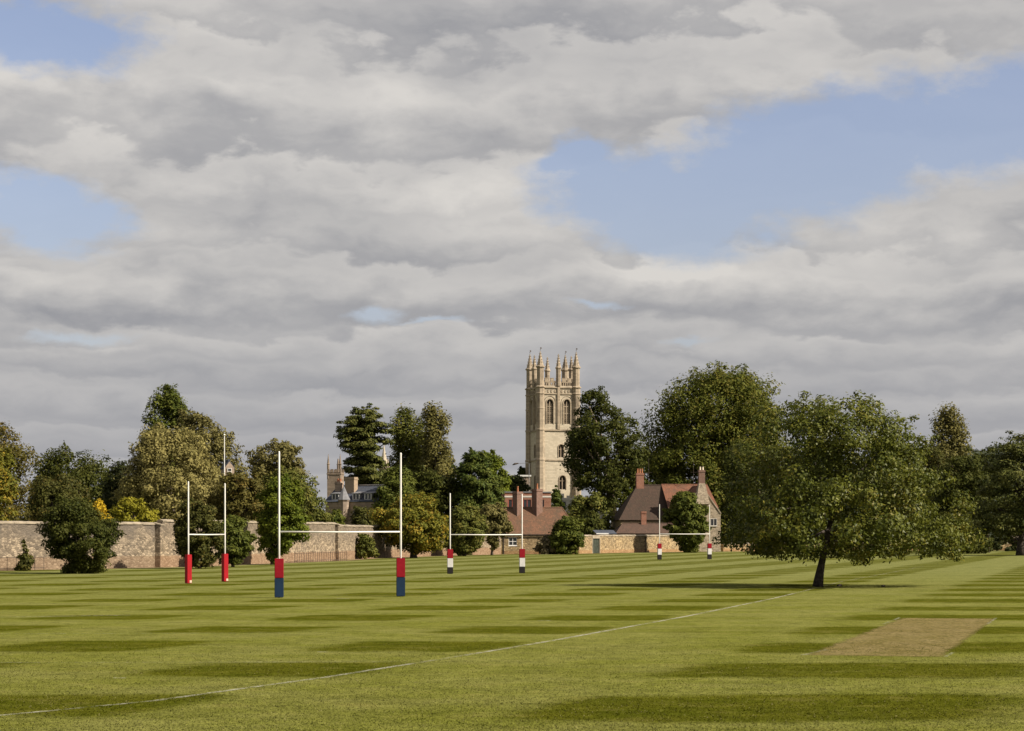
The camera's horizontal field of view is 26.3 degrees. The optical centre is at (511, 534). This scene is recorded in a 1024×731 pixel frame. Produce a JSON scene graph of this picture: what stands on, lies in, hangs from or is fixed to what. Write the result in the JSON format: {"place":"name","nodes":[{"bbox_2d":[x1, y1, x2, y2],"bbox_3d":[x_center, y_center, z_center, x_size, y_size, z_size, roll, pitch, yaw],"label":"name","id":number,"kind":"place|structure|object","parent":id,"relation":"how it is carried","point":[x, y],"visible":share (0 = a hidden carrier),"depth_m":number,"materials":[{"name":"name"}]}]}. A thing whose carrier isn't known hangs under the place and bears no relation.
{"place":"outdoors","nodes":[
{"label":"outdoors","id":0,"kind":"place"},
{"bbox_2d":[224,434,224,475],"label":"flagpole","id":1,"kind":"object","parent":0,"point":[224,454],"visible":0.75,"depth_m":234.96,"materials":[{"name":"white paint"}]},
{"bbox_2d":[220,459,234,485],"bbox_3d":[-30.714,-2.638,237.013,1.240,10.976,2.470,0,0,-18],"label":"pale house","id":2,"kind":"structure","parent":0,"point":[229,466],"depth_m":236.10,"materials":[{"name":"stone"}]},
{"bbox_2d":[327,455,344,497],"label":"gate tower","id":3,"kind":"structure","parent":0,"point":[333,475],"depth_m":343.99,"materials":[{"name":"stone"}]},
{"bbox_2d":[325,477,389,524],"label":"college house","id":4,"kind":"structure","parent":0,"point":[348,496],"depth_m":303.90,"materials":[{"name":"stone"}]},
{"bbox_2d":[378,447,388,470],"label":"stone spire","id":5,"kind":"structure","parent":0,"point":[384,457],"depth_m":384.67,"materials":[{"name":"beige stone"}]},
{"bbox_2d":[0,541,1023,730],"bbox_3d":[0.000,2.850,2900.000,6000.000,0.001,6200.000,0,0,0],"label":"lawn","id":6,"kind":"structure","parent":0,"point":[646,589],"depth_m":63.91,"materials":[{"name":"green plant"}]},
{"bbox_2d":[0,447,20,520],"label":"yellowing shrub","id":7,"kind":"object","parent":6,"relation":"on","point":[8,488],"visible":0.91,"depth_m":189.57,"materials":[{"name":"yellow plant"}]},
{"bbox_2d":[0,422,41,520],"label":"bronze tree","id":8,"kind":"object","parent":6,"relation":"on","point":[19,459],"visible":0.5,"depth_m":204.65,"materials":[{"name":"green plant"}]},
{"bbox_2d":[13,539,33,570],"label":"shrub","id":9,"kind":"object","parent":6,"relation":"on","point":[26,561],"depth_m":172.79,"materials":[{"name":"green plant"}]},
{"bbox_2d":[21,476,39,515],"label":"backing tree","id":10,"kind":"object","parent":6,"relation":"on","point":[31,497],"visible":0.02,"depth_m":298.69,"materials":[{"name":"green plant"}]},
{"bbox_2d":[20,469,98,520],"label":"olive bush","id":11,"kind":"object","parent":6,"relation":"on","point":[45,492],"visible":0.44,"depth_m":190.85,"materials":[{"name":"green plant"}]},
{"bbox_2d":[26,440,113,517],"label":"dark tree","id":12,"kind":"object","parent":6,"relation":"on","point":[88,474],"visible":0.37,"depth_m":238.58,"materials":[{"name":"green plant"}]},
{"bbox_2d":[0,521,156,569],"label":"boundary wall","id":13,"kind":"structure","parent":6,"relation":"on","point":[134,547],"depth_m":180.27,"materials":[{"name":"stone"}]},
{"bbox_2d":[34,494,126,573],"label":"round bush","id":14,"kind":"object","parent":6,"relation":"on","point":[78,520],"visible":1,"depth_m":159.69,"materials":[{"name":"green plant"}]},
{"bbox_2d":[90,498,113,521],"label":"golden shrub","id":15,"kind":"object","parent":6,"relation":"on","point":[99,505],"visible":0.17,"depth_m":186.85,"materials":[{"name":"yellow plant"}]},
{"bbox_2d":[94,469,114,504],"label":"backing tree","id":16,"kind":"object","parent":6,"relation":"on","point":[104,476],"visible":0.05,"depth_m":303.85,"materials":[{"name":"green plant"}]},
{"bbox_2d":[96,458,138,519],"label":"holm oak","id":17,"kind":"object","parent":6,"relation":"on","point":[108,484],"visible":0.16,"depth_m":223.94,"materials":[{"name":"green plant"}]},
{"bbox_2d":[105,496,159,521],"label":"lime shrub","id":18,"kind":"object","parent":6,"relation":"on","point":[123,514],"visible":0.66,"depth_m":198.30,"materials":[{"name":"green plant"}]},
{"bbox_2d":[152,522,164,566],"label":"buttress","id":19,"kind":"structure","parent":6,"relation":"on","point":[158,544],"depth_m":190.41,"materials":[{"name":"stone"}]},
{"bbox_2d":[0,561,325,570],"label":"earth bed","id":20,"kind":"object","parent":6,"relation":"on","point":[169,567],"visible":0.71,"depth_m":190.00,"materials":[{"name":"brown soil"}]},
{"bbox_2d":[0,556,43,569],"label":"iron railing","id":21,"kind":"object","parent":20,"relation":"on","point":[16,562],"visible":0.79,"depth_m":174.16,"materials":[{"name":"metal"}]},
{"bbox_2d":[295,551,338,562],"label":"iron railing","id":22,"kind":"object","parent":20,"relation":"on","point":[330,559],"visible":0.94,"depth_m":232.38,"materials":[{"name":"metal"}]},
{"bbox_2d":[139,383,192,502],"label":"tall lime","id":23,"kind":"object","parent":6,"relation":"on","point":[169,404],"visible":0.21,"depth_m":266.75,"materials":[{"name":"green plant"}]},
{"bbox_2d":[109,422,225,519],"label":"khaki tree","id":24,"kind":"object","parent":6,"relation":"on","point":[150,477],"visible":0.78,"depth_m":215.56,"materials":[{"name":"green plant"}]},
{"bbox_2d":[171,498,230,568],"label":"bronze bush","id":25,"kind":"object","parent":6,"relation":"on","point":[202,553],"visible":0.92,"depth_m":183.02,"materials":[{"name":"green plant"}]},
{"bbox_2d":[185,481,227,583],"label":"rugby goal","id":26,"kind":"object","parent":6,"relation":"on","point":[188,568],"visible":1,"depth_m":132.07,"materials":[{"name":"plastic"}]},
{"bbox_2d":[177,408,251,514],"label":"broad tree","id":27,"kind":"object","parent":6,"relation":"on","point":[216,438],"visible":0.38,"depth_m":250.73,"materials":[{"name":"green plant"}]},
{"bbox_2d":[216,514,258,566],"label":"laurel bush","id":28,"kind":"object","parent":6,"relation":"on","point":[239,539],"visible":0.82,"depth_m":192.25,"materials":[{"name":"green plant"}]},
{"bbox_2d":[214,472,266,527],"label":"rusty tree","id":29,"kind":"object","parent":6,"relation":"on","point":[242,491],"visible":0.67,"depth_m":214.58,"materials":[{"name":"green plant"}]},
{"bbox_2d":[157,519,336,566],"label":"boundary wall","id":30,"kind":"structure","parent":6,"relation":"on","point":[321,543],"depth_m":224.30,"materials":[{"name":"stone"}]},
{"bbox_2d":[244,438,309,484],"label":"airy tree","id":31,"kind":"object","parent":6,"relation":"on","point":[264,463],"visible":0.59,"depth_m":280.15,"materials":[{"name":"green plant"}]},
{"bbox_2d":[253,473,312,564],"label":"green bush","id":32,"kind":"object","parent":6,"relation":"on","point":[291,500],"visible":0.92,"depth_m":207.10,"materials":[{"name":"green plant"}]},
{"bbox_2d":[262,464,334,521],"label":"russet bush","id":33,"kind":"object","parent":6,"relation":"on","point":[311,502],"visible":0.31,"depth_m":247.93,"materials":[{"name":"green plant"}]},
{"bbox_2d":[335,524,340,560],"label":"buttress","id":34,"kind":"structure","parent":6,"relation":"on","point":[337,539],"depth_m":240.42,"materials":[{"name":"stone"}]},
{"bbox_2d":[330,508,348,524],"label":"house shrub","id":35,"kind":"object","parent":6,"relation":"on","point":[338,518],"visible":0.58,"depth_m":284.48,"materials":[{"name":"green plant"}]},
{"bbox_2d":[275,451,404,597],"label":"rugby goal","id":36,"kind":"object","parent":6,"relation":"on","point":[279,577],"visible":1,"depth_m":100.04,"materials":[{"name":"white metal"}]},
{"bbox_2d":[348,506,376,524],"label":"house shrub","id":37,"kind":"object","parent":6,"relation":"on","point":[359,517],"visible":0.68,"depth_m":284.91,"materials":[{"name":"green plant"}]},
{"bbox_2d":[333,403,395,484],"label":"cedar tree","id":38,"kind":"object","parent":6,"relation":"on","point":[361,441],"visible":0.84,"depth_m":350.30,"materials":[{"name":"green plant"}]},
{"bbox_2d":[355,533,378,558],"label":"bush","id":39,"kind":"object","parent":6,"relation":"on","point":[365,547],"visible":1,"depth_m":255.59,"materials":[{"name":"green plant"}]},
{"bbox_2d":[371,465,420,524],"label":"rounded tree","id":40,"kind":"object","parent":6,"relation":"on","point":[390,488],"visible":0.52,"depth_m":300.26,"materials":[{"name":"green plant"}]},
{"bbox_2d":[2,593,794,714],"bbox_3d":[3.341,2.844,69.303,1.841,0.001,76.294,0,0,17],"label":"pitch line","id":41,"kind":"object","parent":6,"relation":"on","point":[495,650],"visible":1,"depth_m":59.52,"materials":[{"name":"white paint"}]},
{"bbox_2d":[385,401,427,476],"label":"poplar tree","id":42,"kind":"object","parent":6,"relation":"on","point":[405,437],"visible":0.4,"depth_m":360.68,"materials":[{"name":"green plant"}]},
{"bbox_2d":[366,490,448,557],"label":"orange tree","id":43,"kind":"object","parent":6,"relation":"on","point":[424,530],"visible":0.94,"depth_m":265.79,"materials":[{"name":"green plant"}]},
{"bbox_2d":[340,554,500,560],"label":"earth bed","id":44,"kind":"object","parent":6,"relation":"on","point":[398,557],"visible":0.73,"depth_m":267.21,"materials":[{"name":"brown soil"}]},
{"bbox_2d":[340,525,500,559],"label":"boundary wall","id":45,"kind":"structure","parent":6,"relation":"on","point":[348,542],"depth_m":267.01,"materials":[{"name":"stone"}]},
{"bbox_2d":[415,400,456,500],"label":"poplar tree","id":46,"kind":"object","parent":6,"relation":"on","point":[436,455],"visible":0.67,"depth_m":354.81,"materials":[{"name":"green plant"}]},
{"bbox_2d":[411,465,460,523],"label":"filler tree","id":47,"kind":"object","parent":6,"relation":"on","point":[443,489],"visible":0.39,"depth_m":333.34,"materials":[{"name":"green plant"}]},
{"bbox_2d":[444,502,490,555],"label":"yellow green tree","id":48,"kind":"object","parent":6,"relation":"on","point":[465,519],"visible":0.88,"depth_m":291.38,"materials":[{"name":"green plant"}]},
{"bbox_2d":[447,447,506,514],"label":"conifer tree","id":49,"kind":"object","parent":6,"relation":"on","point":[475,491],"visible":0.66,"depth_m":332.21,"materials":[{"name":"green plant"}]},
{"bbox_2d":[447,493,524,573],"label":"rugby goal","id":50,"kind":"object","parent":6,"relation":"on","point":[450,560],"visible":1,"depth_m":160.56,"materials":[{"name":"white plastic"}]},
{"bbox_2d":[479,449,511,501],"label":"pale green tree","id":51,"kind":"object","parent":6,"relation":"on","point":[498,464],"visible":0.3,"depth_m":370.87,"materials":[{"name":"green plant"}]},
{"bbox_2d":[477,502,515,554],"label":"olive tree","id":52,"kind":"object","parent":6,"relation":"on","point":[497,520],"visible":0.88,"depth_m":302.86,"materials":[{"name":"green plant"}]},
{"bbox_2d":[504,474,531,491],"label":"dark bush","id":53,"kind":"object","parent":6,"relation":"on","point":[520,482],"visible":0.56,"depth_m":398.81,"materials":[{"name":"green plant"}]},
{"bbox_2d":[501,484,578,553],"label":"tiled cottage","id":54,"kind":"structure","parent":6,"relation":"on","point":[539,519],"depth_m":323.04,"materials":[{"name":"ceramic"}]},
{"bbox_2d":[509,537,516,545],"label":"window","id":55,"kind":"structure","parent":54,"relation":"in","point":[512,540],"depth_m":321.39,"materials":[{"name":"white glass"}]},
{"bbox_2d":[532,533,556,554],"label":"grey shrub","id":56,"kind":"object","parent":6,"relation":"on","point":[542,546],"visible":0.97,"depth_m":315.80,"materials":[{"name":"green plant"}]},
{"bbox_2d":[551,485,566,509],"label":"spruce","id":57,"kind":"object","parent":6,"relation":"on","point":[556,498],"visible":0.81,"depth_m":439.37,"materials":[{"name":"green plant"}]},
{"bbox_2d":[548,515,585,553],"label":"cottage shrub","id":58,"kind":"object","parent":6,"relation":"on","point":[568,537],"visible":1,"depth_m":314.87,"materials":[{"name":"green plant"}]},
{"bbox_2d":[551,494,608,518],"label":"pale annexe","id":59,"kind":"structure","parent":6,"relation":"on","point":[567,500],"depth_m":452.39,"materials":[{"name":"beige"}]},
{"bbox_2d":[579,535,592,553],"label":"boundary wall","id":60,"kind":"structure","parent":6,"relation":"on","point":[587,548],"depth_m":332.39,"materials":[{"name":"stone"}]},
{"bbox_2d":[565,491,614,529],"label":"hedge tree","id":61,"kind":"object","parent":6,"relation":"on","point":[581,505],"visible":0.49,"depth_m":376.75,"materials":[{"name":"green plant"}]},
{"bbox_2d":[579,510,606,538],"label":"garden bush","id":62,"kind":"object","parent":6,"relation":"on","point":[593,521],"visible":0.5,"depth_m":358.70,"materials":[{"name":"green plant"}]},
{"bbox_2d":[593,530,616,538],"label":"garden shed","id":63,"kind":"structure","parent":6,"relation":"on","point":[605,532],"depth_m":352.71,"materials":[{"name":"metal"}]},
{"bbox_2d":[559,386,654,526],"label":"dark tree","id":64,"kind":"object","parent":6,"relation":"on","point":[612,485],"visible":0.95,"depth_m":391.81,"materials":[{"name":"green plant"}]},
{"bbox_2d":[600,535,682,552],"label":"boundary wall","id":65,"kind":"structure","parent":6,"relation":"on","point":[622,543],"depth_m":348.61,"materials":[{"name":"stone"}]},
{"bbox_2d":[592,535,599,552],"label":"garden door","id":66,"kind":"structure","parent":65,"relation":"attached to","point":[595,545],"depth_m":335.57,"materials":[{"name":"stone"}]},
{"bbox_2d":[593,539,598,552],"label":"door leaf","id":67,"kind":"structure","parent":66,"relation":"in","point":[595,541],"depth_m":335.59,"materials":[{"name":"wood"}]},
{"bbox_2d":[621,440,687,499],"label":"backing tree","id":68,"kind":"object","parent":6,"relation":"on","point":[650,476],"visible":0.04,"depth_m":451.48,"materials":[{"name":"green plant"}]},
{"bbox_2d":[657,504,711,559],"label":"rugby goal","id":69,"kind":"object","parent":6,"relation":"on","point":[659,550],"visible":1,"depth_m":249.05,"materials":[{"name":"white plastic"}]},
{"bbox_2d":[661,490,712,552],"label":"tree","id":70,"kind":"object","parent":6,"relation":"on","point":[684,513],"visible":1,"depth_m":346.18,"materials":[{"name":"green plant"}]},
{"bbox_2d":[634,360,800,541],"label":"plane tree","id":71,"kind":"object","parent":6,"relation":"on","point":[700,427],"visible":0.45,"depth_m":433.12,"materials":[{"name":"green plant"}]},
{"bbox_2d":[714,438,787,542],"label":"shade tree","id":72,"kind":"object","parent":6,"relation":"on","point":[740,469],"visible":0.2,"depth_m":408.11,"materials":[{"name":"green plant"}]},
{"bbox_2d":[792,436,856,538],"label":"shade tree","id":73,"kind":"object","parent":6,"relation":"on","point":[844,517],"visible":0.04,"depth_m":422.79,"materials":[{"name":"green plant"}]},
{"bbox_2d":[712,390,987,586],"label":"walnut tree","id":74,"kind":"object","parent":6,"relation":"on","point":[796,494],"visible":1,"depth_m":117.40,"materials":[{"name":"green plant"}]},
{"bbox_2d":[721,542,1010,550],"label":"boundary wall","id":75,"kind":"structure","parent":6,"relation":"on","point":[1007,544],"depth_m":374.33,"materials":[{"name":"stone"}]},
{"bbox_2d":[845,436,910,540],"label":"shade tree","id":76,"kind":"object","parent":6,"relation":"on","point":[872,473],"visible":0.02,"depth_m":417.34,"materials":[{"name":"green plant"}]},
{"bbox_2d":[809,618,991,656],"bbox_3d":[11.722,2.846,63.492,3.327,0.001,25.083,0,0,15],"label":"cricket strip","id":77,"kind":"object","parent":6,"relation":"on","point":[930,627],"visible":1,"depth_m":60.13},
{"bbox_2d":[901,443,962,550],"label":"bronze tree","id":78,"kind":"object","parent":6,"relation":"on","point":[937,458],"visible":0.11,"depth_m":358.56,"materials":[{"name":"green plant"}]},
{"bbox_2d":[928,401,974,466],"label":"poplar tree","id":79,"kind":"object","parent":6,"relation":"on","point":[946,425],"visible":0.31,"depth_m":428.44,"materials":[{"name":"green plant"}]},
{"bbox_2d":[920,454,1000,553],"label":"tree","id":80,"kind":"object","parent":6,"relation":"on","point":[965,465],"visible":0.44,"depth_m":327.49,"materials":[{"name":"green plant"}]},
{"bbox_2d":[956,445,1016,552],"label":"backing tree","id":81,"kind":"object","parent":6,"relation":"on","point":[981,456],"visible":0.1,"depth_m":349.32,"materials":[{"name":"green plant"}]},
{"bbox_2d":[966,430,1023,555],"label":"edge tree","id":82,"kind":"object","parent":6,"relation":"on","point":[1009,483],"visible":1,"depth_m":298.56,"materials":[{"name":"green plant"}]},
{"bbox_2d":[979,526,1017,550],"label":"shade bush","id":83,"kind":"object","parent":6,"relation":"on","point":[997,546],"visible":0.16,"depth_m":379.90,"materials":[{"name":"green plant"}]},
{"bbox_2d":[502,475,530,491],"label":"flat roofed block","id":84,"kind":"structure","parent":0,"point":[528,477],"depth_m":474.00,"materials":[{"name":"stone"}]},
{"bbox_2d":[517,466,525,474],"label":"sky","id":85,"kind":"structure","parent":0,"point":[521,471],"depth_m":499.29,"materials":[{"name":"plant"}]},
{"bbox_2d":[501,492,551,506],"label":"brick house","id":86,"kind":"structure","parent":0,"point":[527,499],"depth_m":346.43,"materials":[{"name":"red brick"}]},
{"bbox_2d":[523,500,530,506],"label":"window","id":87,"kind":"structure","parent":86,"relation":"in","point":[526,503],"depth_m":346.49,"materials":[{"name":"grey glass"}]},
{"bbox_2d":[525,347,580,497],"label":"stone tower","id":88,"kind":"structure","parent":0,"point":[550,409],"depth_m":492.19,"materials":[{"name":"stone"}]},
{"bbox_2d":[530,397,532,424],"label":"window","id":89,"kind":"structure","parent":88,"relation":"in","point":[531,397],"depth_m":496.87,"materials":[{"name":"beige stone"}]},
{"bbox_2d":[544,396,555,423],"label":"window","id":90,"kind":"structure","parent":88,"relation":"in","point":[549,404],"depth_m":491.74,"materials":[{"name":"beige stone"}]},
{"bbox_2d":[558,444,563,456],"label":"window","id":91,"kind":"structure","parent":88,"relation":"in","point":[560,448],"depth_m":492.58,"materials":[{"name":"stone"}]},
{"bbox_2d":[559,475,566,488],"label":"window","id":92,"kind":"structure","parent":88,"relation":"in","point":[561,478],"depth_m":492.71,"materials":[{"name":"stone"}]},
{"bbox_2d":[561,396,572,423],"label":"window","id":93,"kind":"structure","parent":88,"relation":"in","point":[566,405],"depth_m":492.71,"materials":[{"name":"beige stone"}]},
{"bbox_2d":[612,467,720,551],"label":"gabled house","id":94,"kind":"structure","parent":0,"point":[637,513],"depth_m":372.63,"materials":[{"name":"stone"}]},
{"bbox_2d":[710,519,716,525],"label":"window","id":95,"kind":"structure","parent":94,"relation":"in","point":[713,522],"depth_m":370.19,"materials":[{"name":"white glass"}]},
{"bbox_2d":[733,451,1022,538],"bbox_3d":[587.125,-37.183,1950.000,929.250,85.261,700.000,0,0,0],"label":"hill","id":96,"kind":"structure","parent":0,"point":[930,461],"depth_m":1908.98,"materials":[{"name":"green plant"}]},
{"bbox_2d":[903,441,1023,452],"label":"wood","id":97,"kind":"object","parent":96,"relation":"on","point":[986,447],"visible":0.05,"depth_m":2089.90,"materials":[{"name":"green plant"}]}
]}

